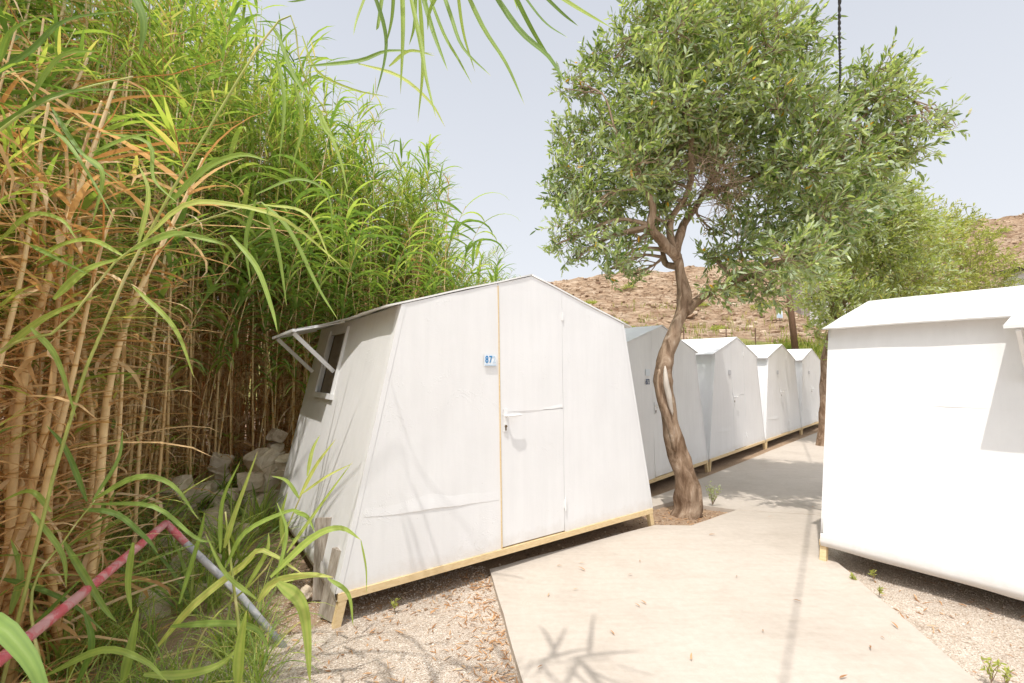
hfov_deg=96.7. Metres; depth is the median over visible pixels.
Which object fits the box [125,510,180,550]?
grass tuft
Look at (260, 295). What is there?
reed cane
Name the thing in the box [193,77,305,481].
reed cane
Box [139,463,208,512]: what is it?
grass tuft
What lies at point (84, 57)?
reed cane
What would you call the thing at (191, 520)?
grass tuft
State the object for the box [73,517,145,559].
grass tuft
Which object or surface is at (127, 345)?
reed cane
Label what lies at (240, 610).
grass tuft
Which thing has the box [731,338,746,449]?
door
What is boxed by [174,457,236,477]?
grass tuft
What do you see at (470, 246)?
reed cane
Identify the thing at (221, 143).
reed cane
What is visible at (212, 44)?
reed cane
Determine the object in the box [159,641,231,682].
grass tuft
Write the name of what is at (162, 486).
grass tuft
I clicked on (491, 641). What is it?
leaf litter
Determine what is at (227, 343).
reed cane
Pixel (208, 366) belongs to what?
reed cane
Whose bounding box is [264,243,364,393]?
reed cane
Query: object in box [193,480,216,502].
wall stone
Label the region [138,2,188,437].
reed cane
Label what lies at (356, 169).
reed cane
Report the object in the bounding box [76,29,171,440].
reed cane
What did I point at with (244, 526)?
wall stone
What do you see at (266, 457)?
wall stone
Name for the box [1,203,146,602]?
reed cane
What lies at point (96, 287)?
reed cane
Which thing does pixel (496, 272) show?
reed cane
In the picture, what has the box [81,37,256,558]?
reed cane
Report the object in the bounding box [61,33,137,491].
reed cane
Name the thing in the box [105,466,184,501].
grass tuft
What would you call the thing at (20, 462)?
reed cane
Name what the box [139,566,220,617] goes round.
grass tuft
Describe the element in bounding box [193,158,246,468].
reed cane
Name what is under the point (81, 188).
reed cane
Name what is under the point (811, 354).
door
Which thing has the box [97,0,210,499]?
reed cane
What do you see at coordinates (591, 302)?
hill shrub
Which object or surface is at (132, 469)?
grass tuft
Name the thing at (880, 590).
weed
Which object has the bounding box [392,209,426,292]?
reed cane
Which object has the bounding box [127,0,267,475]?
reed cane
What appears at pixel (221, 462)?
wall stone
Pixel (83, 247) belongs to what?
reed cane
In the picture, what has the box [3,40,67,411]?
reed cane
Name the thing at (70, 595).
grass tuft
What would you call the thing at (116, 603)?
grass tuft
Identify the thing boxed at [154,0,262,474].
reed cane
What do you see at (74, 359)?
reed cane
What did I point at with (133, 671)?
grass tuft
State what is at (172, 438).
reed cane
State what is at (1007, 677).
weed
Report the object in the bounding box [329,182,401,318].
reed cane
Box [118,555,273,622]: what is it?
grass tuft
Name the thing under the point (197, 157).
reed cane
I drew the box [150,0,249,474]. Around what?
reed cane
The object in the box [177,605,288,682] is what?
grass tuft
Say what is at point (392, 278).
reed cane
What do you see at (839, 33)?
overhead cable
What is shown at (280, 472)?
wall stone
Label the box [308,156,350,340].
reed cane
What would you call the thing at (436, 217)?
reed cane
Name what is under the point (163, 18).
reed cane
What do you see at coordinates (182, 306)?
reed cane
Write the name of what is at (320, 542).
board
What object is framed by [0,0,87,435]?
reed cane
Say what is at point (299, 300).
reed cane
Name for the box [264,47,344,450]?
reed cane
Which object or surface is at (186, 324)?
reed cane
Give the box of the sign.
[777,311,782,320]
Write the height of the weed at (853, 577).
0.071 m
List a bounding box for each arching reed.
[0,0,175,274]
[0,153,340,418]
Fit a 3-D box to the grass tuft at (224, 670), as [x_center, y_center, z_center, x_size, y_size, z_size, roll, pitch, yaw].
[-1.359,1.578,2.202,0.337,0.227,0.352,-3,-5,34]
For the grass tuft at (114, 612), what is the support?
on the ground at (980, 639)
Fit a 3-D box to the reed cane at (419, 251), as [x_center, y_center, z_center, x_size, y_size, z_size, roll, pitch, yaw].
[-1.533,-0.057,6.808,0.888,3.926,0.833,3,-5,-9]
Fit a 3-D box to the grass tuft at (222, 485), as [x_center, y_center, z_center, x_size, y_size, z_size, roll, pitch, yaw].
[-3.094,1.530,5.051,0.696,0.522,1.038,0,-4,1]
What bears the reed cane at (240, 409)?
on the ground at (980, 639)
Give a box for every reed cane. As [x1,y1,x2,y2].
[0,0,56,368]
[0,0,57,267]
[0,0,75,496]
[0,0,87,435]
[0,0,123,445]
[0,0,130,587]
[0,0,137,501]
[0,6,125,562]
[0,8,130,438]
[0,11,127,565]
[0,26,219,552]
[0,30,85,455]
[0,35,98,155]
[0,40,139,481]
[0,45,155,551]
[0,53,109,640]
[0,61,35,651]
[0,70,238,651]
[0,72,218,680]
[0,88,311,656]
[0,98,179,553]
[0,102,141,681]
[0,105,54,523]
[0,110,90,564]
[0,117,216,678]
[0,132,202,604]
[0,137,173,663]
[0,137,205,598]
[0,145,161,608]
[0,149,75,550]
[0,150,111,625]
[0,150,174,550]
[0,159,209,682]
[0,166,211,682]
[0,175,167,585]
[0,179,66,344]
[0,220,159,541]
[1,0,31,33]
[1,125,147,499]
[1,168,133,541]
[1,193,174,622]
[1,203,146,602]
[2,0,80,471]
[2,0,127,403]
[2,251,219,618]
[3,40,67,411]
[6,22,105,489]
[9,0,74,168]
[12,154,186,570]
[14,133,146,562]
[20,32,135,456]
[24,122,114,532]
[27,0,170,488]
[28,107,181,539]
[40,107,143,561]
[42,47,167,493]
[45,153,144,559]
[47,0,126,497]
[59,64,119,473]
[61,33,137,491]
[62,3,213,463]
[63,0,217,509]
[68,0,167,531]
[70,0,155,512]
[76,18,267,562]
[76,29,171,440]
[78,26,192,497]
[80,0,198,479]
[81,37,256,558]
[84,0,226,535]
[96,0,182,516]
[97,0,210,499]
[98,29,203,485]
[98,55,179,476]
[99,171,165,483]
[105,85,175,464]
[109,126,156,465]
[112,22,199,467]
[115,163,203,501]
[120,83,185,488]
[120,206,312,516]
[122,22,243,450]
[125,111,215,498]
[126,60,237,473]
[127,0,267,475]
[127,94,229,491]
[127,142,181,471]
[128,0,193,422]
[129,69,225,484]
[134,146,183,469]
[134,155,200,456]
[136,21,224,493]
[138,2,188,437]
[142,156,208,454]
[146,99,225,460]
[146,106,196,475]
[149,70,243,470]
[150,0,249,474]
[151,175,254,473]
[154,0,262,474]
[157,8,254,474]
[157,91,203,460]
[164,76,252,472]
[164,196,221,457]
[170,169,212,455]
[171,1,259,467]
[172,38,258,482]
[173,0,280,466]
[173,8,245,451]
[176,121,263,478]
[177,217,337,482]
[180,210,335,466]
[181,130,237,449]
[185,170,262,487]
[190,154,372,453]
[192,45,267,473]
[192,126,304,441]
[192,148,259,464]
[192,160,249,455]
[192,228,257,455]
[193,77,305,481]
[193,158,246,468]
[193,208,247,453]
[206,114,260,481]
[210,53,298,473]
[219,96,272,452]
[220,116,273,458]
[222,193,261,461]
[223,50,274,444]
[225,41,327,455]
[228,121,292,447]
[235,224,381,447]
[237,189,292,448]
[238,81,290,442]
[239,59,330,452]
[243,81,334,449]
[243,101,335,445]
[243,236,335,427]
[246,140,287,440]
[249,149,288,423]
[251,133,294,449]
[252,194,354,444]
[254,109,334,376]
[254,186,290,443]
[254,256,305,428]
[257,114,347,445]
[258,144,333,448]
[260,76,340,444]
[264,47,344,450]
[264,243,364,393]
[265,126,320,392]
[265,187,326,453]
[270,80,363,453]
[270,99,346,410]
[270,168,331,439]
[272,103,337,373]
[274,112,336,405]
[276,98,362,314]
[279,211,338,424]
[284,132,342,425]
[284,196,355,416]
[287,141,358,319]
[296,147,373,425]
[297,206,403,337]
[300,180,387,360]
[301,241,356,358]
[306,200,411,321]
[307,145,363,346]
[307,197,355,320]
[307,198,390,318]
[308,151,353,343]
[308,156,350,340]
[309,113,366,360]
[316,103,374,333]
[319,136,367,320]
[327,103,387,311]
[328,112,390,312]
[329,78,408,307]
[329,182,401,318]
[330,203,377,309]
[333,161,356,320]
[334,159,383,317]
[336,133,397,310]
[336,150,405,317]
[337,114,382,293]
[337,147,396,316]
[349,195,383,312]
[350,173,380,311]
[353,227,445,308]
[354,264,418,310]
[357,167,398,308]
[358,176,394,310]
[364,182,410,309]
[364,182,428,307]
[366,120,430,305]
[368,174,411,304]
[368,212,441,302]
[377,254,403,304]
[383,192,508,301]
[384,134,446,297]
[384,166,429,295]
[386,167,443,300]
[388,134,457,296]
[388,144,430,300]
[391,256,470,301]
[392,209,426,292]
[393,152,449,299]
[400,163,465,298]
[400,199,438,297]
[400,209,442,299]
[400,216,441,299]
[404,236,428,296]
[410,260,443,298]
[411,163,452,295]
[420,186,455,293]
[421,214,519,292]
[433,174,468,292]
[435,262,467,292]
[435,264,469,292]
[442,251,476,288]
[445,239,500,289]
[446,270,480,289]
[449,264,475,287]
[458,262,501,283]
[460,243,501,284]
[472,244,513,282]
[481,258,505,284]
[497,268,516,280]
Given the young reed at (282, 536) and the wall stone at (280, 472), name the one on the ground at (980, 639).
the young reed at (282, 536)
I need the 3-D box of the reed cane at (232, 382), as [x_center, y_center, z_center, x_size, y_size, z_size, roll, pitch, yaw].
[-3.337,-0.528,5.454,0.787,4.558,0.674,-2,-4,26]
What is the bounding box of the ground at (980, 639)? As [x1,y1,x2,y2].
[2,417,1023,682]
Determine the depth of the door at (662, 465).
6.33 m
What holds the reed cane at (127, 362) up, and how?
on the ground at (980, 639)
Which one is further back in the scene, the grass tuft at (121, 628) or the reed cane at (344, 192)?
the reed cane at (344, 192)
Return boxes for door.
[498,276,566,546]
[651,327,673,476]
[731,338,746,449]
[778,345,789,432]
[809,350,817,422]
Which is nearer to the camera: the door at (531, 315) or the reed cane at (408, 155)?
the door at (531, 315)
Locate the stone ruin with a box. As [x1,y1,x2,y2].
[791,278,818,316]
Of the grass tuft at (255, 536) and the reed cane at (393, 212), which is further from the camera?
the reed cane at (393, 212)
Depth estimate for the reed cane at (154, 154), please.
5.48 m
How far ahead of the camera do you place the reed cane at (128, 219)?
4.00 m
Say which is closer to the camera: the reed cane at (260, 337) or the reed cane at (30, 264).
the reed cane at (30, 264)
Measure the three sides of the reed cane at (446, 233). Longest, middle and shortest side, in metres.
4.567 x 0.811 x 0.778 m
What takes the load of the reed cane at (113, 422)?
on the ground at (980, 639)
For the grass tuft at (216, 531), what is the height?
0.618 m
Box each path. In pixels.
[490,510,979,682]
[651,433,823,514]
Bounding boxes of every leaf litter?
[0,441,288,682]
[231,506,1023,682]
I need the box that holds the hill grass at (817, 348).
[596,280,1002,358]
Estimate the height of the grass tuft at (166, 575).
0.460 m
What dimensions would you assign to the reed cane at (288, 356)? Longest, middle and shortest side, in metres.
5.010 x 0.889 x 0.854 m
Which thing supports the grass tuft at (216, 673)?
on the ground at (980, 639)
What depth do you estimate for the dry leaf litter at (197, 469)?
3.08 m
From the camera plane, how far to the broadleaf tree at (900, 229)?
9.59 m
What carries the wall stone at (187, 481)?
on the wall stone at (193, 505)
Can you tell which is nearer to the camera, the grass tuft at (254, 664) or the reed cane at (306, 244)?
the grass tuft at (254, 664)
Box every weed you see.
[391,598,400,611]
[705,481,720,504]
[849,572,857,579]
[868,569,876,577]
[876,585,883,594]
[980,656,1006,682]
[1001,666,1013,682]
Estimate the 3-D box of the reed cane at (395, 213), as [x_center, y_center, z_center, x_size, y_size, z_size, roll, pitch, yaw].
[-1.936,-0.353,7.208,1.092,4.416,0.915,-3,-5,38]
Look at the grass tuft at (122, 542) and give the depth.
3.27 m
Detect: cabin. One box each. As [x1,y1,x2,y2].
[272,274,653,628]
[625,325,708,483]
[682,337,765,471]
[746,344,801,448]
[787,349,819,434]
[819,285,1023,600]
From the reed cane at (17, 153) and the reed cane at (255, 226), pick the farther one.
the reed cane at (255, 226)
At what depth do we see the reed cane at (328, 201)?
6.97 m
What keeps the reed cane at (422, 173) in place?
on the ground at (980, 639)
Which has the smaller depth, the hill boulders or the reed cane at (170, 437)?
the reed cane at (170, 437)
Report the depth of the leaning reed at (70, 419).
2.14 m
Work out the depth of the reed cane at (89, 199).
2.47 m
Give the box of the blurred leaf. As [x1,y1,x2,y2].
[0,612,47,682]
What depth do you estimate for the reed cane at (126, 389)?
4.82 m
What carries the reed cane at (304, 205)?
on the ground at (980, 639)
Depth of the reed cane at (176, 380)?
6.04 m
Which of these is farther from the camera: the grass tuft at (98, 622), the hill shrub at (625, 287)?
the hill shrub at (625, 287)
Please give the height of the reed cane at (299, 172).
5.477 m
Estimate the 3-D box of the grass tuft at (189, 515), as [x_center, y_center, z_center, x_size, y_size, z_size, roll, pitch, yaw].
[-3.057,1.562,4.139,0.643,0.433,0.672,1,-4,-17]
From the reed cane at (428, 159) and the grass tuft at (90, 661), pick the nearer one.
the grass tuft at (90, 661)
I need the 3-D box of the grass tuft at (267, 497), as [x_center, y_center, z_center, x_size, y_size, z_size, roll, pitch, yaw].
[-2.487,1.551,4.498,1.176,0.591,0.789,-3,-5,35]
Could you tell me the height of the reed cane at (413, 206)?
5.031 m
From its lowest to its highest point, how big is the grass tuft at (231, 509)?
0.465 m
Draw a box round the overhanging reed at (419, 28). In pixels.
[205,0,609,117]
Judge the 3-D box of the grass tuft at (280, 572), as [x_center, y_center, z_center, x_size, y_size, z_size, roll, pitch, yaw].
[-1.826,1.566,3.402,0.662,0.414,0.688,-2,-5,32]
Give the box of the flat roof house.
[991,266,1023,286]
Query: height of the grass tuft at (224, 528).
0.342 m
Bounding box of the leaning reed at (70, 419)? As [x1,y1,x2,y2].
[0,15,443,682]
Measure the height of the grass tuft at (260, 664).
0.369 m
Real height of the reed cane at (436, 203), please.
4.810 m
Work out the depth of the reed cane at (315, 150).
6.48 m
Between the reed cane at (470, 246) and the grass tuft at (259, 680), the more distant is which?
the reed cane at (470, 246)
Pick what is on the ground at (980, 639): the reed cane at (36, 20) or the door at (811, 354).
the reed cane at (36, 20)
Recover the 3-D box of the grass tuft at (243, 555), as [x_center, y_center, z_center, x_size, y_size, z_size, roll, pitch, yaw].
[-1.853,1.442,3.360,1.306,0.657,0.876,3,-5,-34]
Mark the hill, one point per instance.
(628, 313)
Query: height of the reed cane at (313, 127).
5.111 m
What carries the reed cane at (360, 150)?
on the ground at (980, 639)
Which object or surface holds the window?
in the cabin at (466, 426)
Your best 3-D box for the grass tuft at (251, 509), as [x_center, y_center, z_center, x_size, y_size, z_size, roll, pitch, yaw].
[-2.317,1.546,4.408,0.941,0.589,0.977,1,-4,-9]
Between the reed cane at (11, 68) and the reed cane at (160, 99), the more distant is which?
the reed cane at (160, 99)
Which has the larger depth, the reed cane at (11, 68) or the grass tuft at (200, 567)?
the grass tuft at (200, 567)
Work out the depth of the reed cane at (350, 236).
5.50 m
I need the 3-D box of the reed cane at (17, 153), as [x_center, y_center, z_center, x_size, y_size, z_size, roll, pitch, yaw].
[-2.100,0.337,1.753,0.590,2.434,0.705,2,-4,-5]
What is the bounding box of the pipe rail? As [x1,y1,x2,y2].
[0,520,286,666]
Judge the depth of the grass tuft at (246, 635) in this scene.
2.52 m
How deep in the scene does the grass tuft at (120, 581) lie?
3.16 m
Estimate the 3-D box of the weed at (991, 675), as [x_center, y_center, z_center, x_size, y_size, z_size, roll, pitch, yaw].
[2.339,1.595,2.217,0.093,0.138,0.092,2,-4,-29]
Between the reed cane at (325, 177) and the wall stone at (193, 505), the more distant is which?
the reed cane at (325, 177)
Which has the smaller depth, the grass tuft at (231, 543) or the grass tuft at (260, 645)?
the grass tuft at (260, 645)
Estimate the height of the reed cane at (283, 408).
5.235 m
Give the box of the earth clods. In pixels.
[370,508,726,622]
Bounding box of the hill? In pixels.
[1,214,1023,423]
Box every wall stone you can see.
[135,585,170,622]
[152,475,195,506]
[155,531,181,553]
[159,546,190,573]
[160,501,197,522]
[186,581,206,597]
[191,534,214,553]
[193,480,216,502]
[194,553,221,574]
[202,504,229,534]
[207,452,234,475]
[207,469,230,485]
[210,488,238,506]
[216,553,251,570]
[222,522,258,540]
[237,471,265,490]
[237,490,263,506]
[243,447,279,474]
[245,493,271,514]
[254,469,281,491]
[265,489,279,509]
[266,428,287,442]
[267,441,283,452]
[275,453,288,469]
[276,469,284,480]
[300,584,311,598]
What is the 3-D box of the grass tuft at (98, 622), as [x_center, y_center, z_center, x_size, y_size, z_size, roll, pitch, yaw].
[-2.326,1.446,2.562,0.896,0.540,0.862,0,-4,-3]
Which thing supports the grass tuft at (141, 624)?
on the ground at (980, 639)
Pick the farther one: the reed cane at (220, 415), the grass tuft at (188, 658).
the reed cane at (220, 415)
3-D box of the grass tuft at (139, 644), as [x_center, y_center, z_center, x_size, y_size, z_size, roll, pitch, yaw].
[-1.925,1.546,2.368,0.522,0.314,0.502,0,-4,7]
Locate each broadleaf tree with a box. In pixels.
[529,0,971,519]
[784,157,974,445]
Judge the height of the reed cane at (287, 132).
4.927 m
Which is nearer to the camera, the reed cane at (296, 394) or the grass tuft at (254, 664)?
the grass tuft at (254, 664)
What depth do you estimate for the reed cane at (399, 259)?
5.75 m
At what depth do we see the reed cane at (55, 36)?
2.61 m
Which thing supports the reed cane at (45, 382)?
on the ground at (980, 639)
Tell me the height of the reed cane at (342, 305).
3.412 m
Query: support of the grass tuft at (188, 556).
on the ground at (980, 639)
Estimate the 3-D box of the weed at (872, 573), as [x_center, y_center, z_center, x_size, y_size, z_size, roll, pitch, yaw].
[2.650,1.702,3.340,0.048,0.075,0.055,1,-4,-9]
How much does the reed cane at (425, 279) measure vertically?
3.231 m
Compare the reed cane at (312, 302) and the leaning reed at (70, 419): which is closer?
the leaning reed at (70, 419)
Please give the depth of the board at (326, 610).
2.82 m
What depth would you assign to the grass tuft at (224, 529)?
3.99 m
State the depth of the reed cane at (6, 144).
1.90 m
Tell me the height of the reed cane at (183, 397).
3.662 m
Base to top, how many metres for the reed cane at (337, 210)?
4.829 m
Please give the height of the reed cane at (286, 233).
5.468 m
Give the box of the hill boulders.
[547,213,1023,344]
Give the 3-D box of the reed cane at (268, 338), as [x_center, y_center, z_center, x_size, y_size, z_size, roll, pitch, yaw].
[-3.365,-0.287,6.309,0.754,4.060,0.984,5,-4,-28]
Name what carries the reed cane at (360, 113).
on the ground at (980, 639)
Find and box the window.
[312,326,349,399]
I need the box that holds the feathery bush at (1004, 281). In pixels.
[972,268,1023,289]
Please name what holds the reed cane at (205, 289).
on the ground at (980, 639)
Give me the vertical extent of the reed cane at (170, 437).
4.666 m
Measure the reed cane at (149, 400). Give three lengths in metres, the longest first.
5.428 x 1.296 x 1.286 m
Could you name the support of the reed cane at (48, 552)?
on the ground at (980, 639)
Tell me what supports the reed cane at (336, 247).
on the ground at (980, 639)
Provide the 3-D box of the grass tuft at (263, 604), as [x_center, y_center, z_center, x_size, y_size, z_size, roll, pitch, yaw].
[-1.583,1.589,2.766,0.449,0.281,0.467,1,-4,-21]
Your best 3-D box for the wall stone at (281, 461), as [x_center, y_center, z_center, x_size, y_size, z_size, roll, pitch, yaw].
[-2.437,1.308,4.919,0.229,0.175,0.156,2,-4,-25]
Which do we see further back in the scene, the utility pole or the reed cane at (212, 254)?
the utility pole
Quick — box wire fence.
[683,327,819,342]
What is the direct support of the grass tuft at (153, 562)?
on the ground at (980, 639)
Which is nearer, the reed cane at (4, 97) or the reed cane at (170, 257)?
the reed cane at (4, 97)
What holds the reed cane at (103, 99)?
on the ground at (980, 639)
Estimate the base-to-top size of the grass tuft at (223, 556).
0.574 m
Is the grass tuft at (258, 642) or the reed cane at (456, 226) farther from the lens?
the reed cane at (456, 226)
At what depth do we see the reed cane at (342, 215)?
6.24 m
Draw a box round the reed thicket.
[0,0,516,503]
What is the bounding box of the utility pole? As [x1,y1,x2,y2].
[783,245,798,348]
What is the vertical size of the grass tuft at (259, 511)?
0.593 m
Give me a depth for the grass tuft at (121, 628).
2.38 m
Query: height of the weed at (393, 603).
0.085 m
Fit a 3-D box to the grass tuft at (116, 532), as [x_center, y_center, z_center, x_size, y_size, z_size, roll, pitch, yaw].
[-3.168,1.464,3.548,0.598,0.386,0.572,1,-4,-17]
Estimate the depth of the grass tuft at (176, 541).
3.50 m
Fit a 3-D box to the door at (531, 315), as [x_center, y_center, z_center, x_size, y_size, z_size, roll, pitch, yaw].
[0.179,0.514,3.668,0.682,2.109,0.100,3,-5,-35]
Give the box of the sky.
[16,0,1023,299]
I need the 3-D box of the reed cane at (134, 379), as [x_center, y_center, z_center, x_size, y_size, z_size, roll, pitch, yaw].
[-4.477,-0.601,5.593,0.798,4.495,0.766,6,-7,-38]
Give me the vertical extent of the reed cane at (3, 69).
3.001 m
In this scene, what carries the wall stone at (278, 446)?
on the wall stone
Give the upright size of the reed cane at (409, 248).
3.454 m
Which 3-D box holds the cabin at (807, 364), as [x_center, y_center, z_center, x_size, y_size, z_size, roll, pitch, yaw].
[7.829,1.443,13.774,2.331,2.381,3.064,-4,-5,44]
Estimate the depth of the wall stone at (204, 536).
3.84 m
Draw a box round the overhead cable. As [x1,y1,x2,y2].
[809,0,841,202]
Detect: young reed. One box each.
[0,426,211,682]
[120,439,366,682]
[184,436,352,682]
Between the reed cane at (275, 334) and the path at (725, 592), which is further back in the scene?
the reed cane at (275, 334)
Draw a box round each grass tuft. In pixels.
[0,515,125,548]
[1,584,136,670]
[2,564,203,680]
[11,578,194,682]
[20,642,86,682]
[24,587,117,644]
[25,558,202,652]
[25,565,140,636]
[26,553,194,632]
[28,547,205,625]
[33,588,174,634]
[43,600,136,681]
[44,582,202,668]
[44,597,178,646]
[53,597,214,667]
[56,626,160,682]
[60,631,153,682]
[61,514,173,603]
[62,510,292,616]
[67,642,123,682]
[69,512,150,584]
[70,616,163,676]
[72,594,181,651]
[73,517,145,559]
[74,494,169,554]
[75,586,125,629]
[76,552,164,628]
[76,640,219,682]
[77,497,148,554]
[78,645,150,682]
[82,450,181,509]
[86,654,153,682]
[88,619,216,682]
[93,643,170,682]
[96,601,174,678]
[96,646,172,682]
[100,564,148,610]
[100,638,196,682]
[102,644,175,682]
[104,446,202,499]
[105,462,155,525]
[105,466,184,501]
[105,537,169,581]
[105,638,216,682]
[106,500,138,548]
[106,503,257,564]
[106,536,215,589]
[107,514,217,584]
[107,551,161,592]
[109,463,201,531]
[113,553,186,606]
[114,472,205,534]
[117,535,167,566]
[118,462,184,512]
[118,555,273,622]
[118,631,213,682]
[119,629,234,682]
[122,539,175,575]
[123,460,274,515]
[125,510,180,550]
[127,491,209,533]
[131,508,197,545]
[132,481,217,546]
[134,491,296,571]
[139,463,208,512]
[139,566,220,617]
[141,503,302,577]
[148,509,307,581]
[148,524,234,568]
[148,559,334,642]
[155,534,241,581]
[156,453,205,477]
[157,569,251,608]
[158,494,244,533]
[158,592,240,632]
[158,632,286,682]
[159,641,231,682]
[161,537,225,577]
[162,485,240,538]
[166,542,233,590]
[167,491,291,566]
[172,642,257,682]
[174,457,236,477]
[174,574,283,654]
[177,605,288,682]
[178,607,319,682]
[179,461,263,520]
[185,596,291,662]
[186,615,265,655]
[187,468,279,531]
[187,527,263,563]
[191,615,270,658]
[192,502,254,547]
[193,478,270,509]
[194,551,253,597]
[196,441,289,487]
[198,641,260,682]
[199,507,247,544]
[199,613,275,653]
[200,477,287,522]
[201,609,271,650]
[202,526,250,559]
[202,614,310,677]
[203,508,265,549]
[204,444,265,486]
[204,608,322,682]
[205,497,278,541]
[206,641,270,682]
[211,612,293,662]
[212,567,288,602]
[212,577,274,628]
[214,481,282,534]
[216,626,294,682]
[219,461,238,488]
[230,582,283,620]
[236,530,294,587]
[244,498,279,532]
[254,546,305,583]
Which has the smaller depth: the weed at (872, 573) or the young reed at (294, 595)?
the young reed at (294, 595)
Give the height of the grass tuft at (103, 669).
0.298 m
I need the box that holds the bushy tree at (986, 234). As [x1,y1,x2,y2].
[855,195,1023,293]
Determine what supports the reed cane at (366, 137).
on the ground at (980, 639)
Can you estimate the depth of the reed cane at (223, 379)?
5.39 m
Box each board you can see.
[312,517,331,599]
[318,547,340,621]
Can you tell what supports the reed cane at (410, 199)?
on the ground at (980, 639)
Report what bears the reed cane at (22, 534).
on the ground at (980, 639)
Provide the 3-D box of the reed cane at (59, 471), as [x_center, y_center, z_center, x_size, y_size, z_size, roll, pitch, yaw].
[-2.861,0.116,2.890,0.887,3.046,0.801,-1,-2,-23]
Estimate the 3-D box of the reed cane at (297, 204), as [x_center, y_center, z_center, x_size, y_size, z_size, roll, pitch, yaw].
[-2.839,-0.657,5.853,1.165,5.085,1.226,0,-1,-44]
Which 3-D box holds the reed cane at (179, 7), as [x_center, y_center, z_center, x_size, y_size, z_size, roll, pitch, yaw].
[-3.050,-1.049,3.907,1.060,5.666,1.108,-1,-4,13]
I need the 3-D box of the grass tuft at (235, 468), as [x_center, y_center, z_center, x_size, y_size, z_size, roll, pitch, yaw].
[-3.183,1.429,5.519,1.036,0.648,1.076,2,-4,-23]
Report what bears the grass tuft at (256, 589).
on the ground at (980, 639)
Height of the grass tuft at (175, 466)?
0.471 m
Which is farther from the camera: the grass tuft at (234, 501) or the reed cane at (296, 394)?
the reed cane at (296, 394)
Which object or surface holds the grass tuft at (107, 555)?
on the ground at (980, 639)
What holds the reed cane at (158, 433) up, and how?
on the ground at (980, 639)
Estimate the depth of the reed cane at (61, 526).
2.77 m
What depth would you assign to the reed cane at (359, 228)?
7.41 m
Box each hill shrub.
[584,299,596,303]
[622,283,635,288]
[708,325,727,330]
[750,299,780,309]
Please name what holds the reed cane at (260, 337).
on the ground at (980, 639)
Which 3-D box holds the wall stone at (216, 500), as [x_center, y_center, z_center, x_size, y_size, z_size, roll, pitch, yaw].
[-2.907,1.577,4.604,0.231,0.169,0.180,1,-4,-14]
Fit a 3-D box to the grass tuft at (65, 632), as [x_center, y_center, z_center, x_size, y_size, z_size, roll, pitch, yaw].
[-2.253,1.386,2.326,0.990,0.597,0.953,-1,-4,15]
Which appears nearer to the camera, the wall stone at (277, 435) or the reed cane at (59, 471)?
the reed cane at (59, 471)
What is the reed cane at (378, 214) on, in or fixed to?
on the ground at (980, 639)
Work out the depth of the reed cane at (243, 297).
5.09 m
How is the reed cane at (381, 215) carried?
on the ground at (980, 639)
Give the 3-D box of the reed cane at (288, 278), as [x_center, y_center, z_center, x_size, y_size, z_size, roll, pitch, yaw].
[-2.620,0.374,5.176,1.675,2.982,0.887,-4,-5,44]
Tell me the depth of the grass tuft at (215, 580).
3.10 m
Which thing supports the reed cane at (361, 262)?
on the ground at (980, 639)
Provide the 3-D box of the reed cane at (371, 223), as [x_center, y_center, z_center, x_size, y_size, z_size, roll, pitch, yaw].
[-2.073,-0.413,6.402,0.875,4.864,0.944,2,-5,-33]
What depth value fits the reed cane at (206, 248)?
5.80 m
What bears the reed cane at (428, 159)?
on the ground at (980, 639)
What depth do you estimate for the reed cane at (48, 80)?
2.68 m
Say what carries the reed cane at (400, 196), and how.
on the ground at (980, 639)
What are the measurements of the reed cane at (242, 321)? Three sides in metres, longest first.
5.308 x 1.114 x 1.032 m
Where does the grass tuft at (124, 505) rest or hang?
on the ground at (980, 639)
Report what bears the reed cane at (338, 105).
on the ground at (980, 639)
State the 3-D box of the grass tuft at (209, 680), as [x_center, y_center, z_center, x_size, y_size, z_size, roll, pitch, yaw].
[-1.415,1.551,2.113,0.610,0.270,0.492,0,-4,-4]
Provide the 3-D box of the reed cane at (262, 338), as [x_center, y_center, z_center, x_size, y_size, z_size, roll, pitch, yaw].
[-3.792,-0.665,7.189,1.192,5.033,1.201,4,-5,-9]
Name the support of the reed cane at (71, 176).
on the ground at (980, 639)
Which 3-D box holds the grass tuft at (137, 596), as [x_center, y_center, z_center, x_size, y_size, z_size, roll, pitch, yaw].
[-2.275,1.517,2.772,0.708,0.427,0.682,0,-4,1]
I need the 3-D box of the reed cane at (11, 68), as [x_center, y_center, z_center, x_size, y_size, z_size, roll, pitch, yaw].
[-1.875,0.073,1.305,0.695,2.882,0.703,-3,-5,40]
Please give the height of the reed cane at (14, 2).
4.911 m
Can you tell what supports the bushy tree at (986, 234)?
on the ground at (980, 639)
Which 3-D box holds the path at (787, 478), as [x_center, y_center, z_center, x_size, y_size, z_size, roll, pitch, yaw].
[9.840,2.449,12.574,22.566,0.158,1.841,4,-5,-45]
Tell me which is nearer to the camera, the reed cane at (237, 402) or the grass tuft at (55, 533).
the grass tuft at (55, 533)
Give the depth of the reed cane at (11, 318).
1.97 m
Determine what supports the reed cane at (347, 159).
on the ground at (980, 639)
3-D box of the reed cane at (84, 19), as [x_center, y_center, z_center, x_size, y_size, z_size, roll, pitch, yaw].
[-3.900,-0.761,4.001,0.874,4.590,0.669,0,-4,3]
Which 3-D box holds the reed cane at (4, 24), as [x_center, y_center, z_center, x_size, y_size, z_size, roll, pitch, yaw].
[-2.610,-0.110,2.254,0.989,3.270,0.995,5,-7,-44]
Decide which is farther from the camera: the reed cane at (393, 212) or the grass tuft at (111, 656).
the reed cane at (393, 212)
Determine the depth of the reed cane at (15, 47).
2.39 m

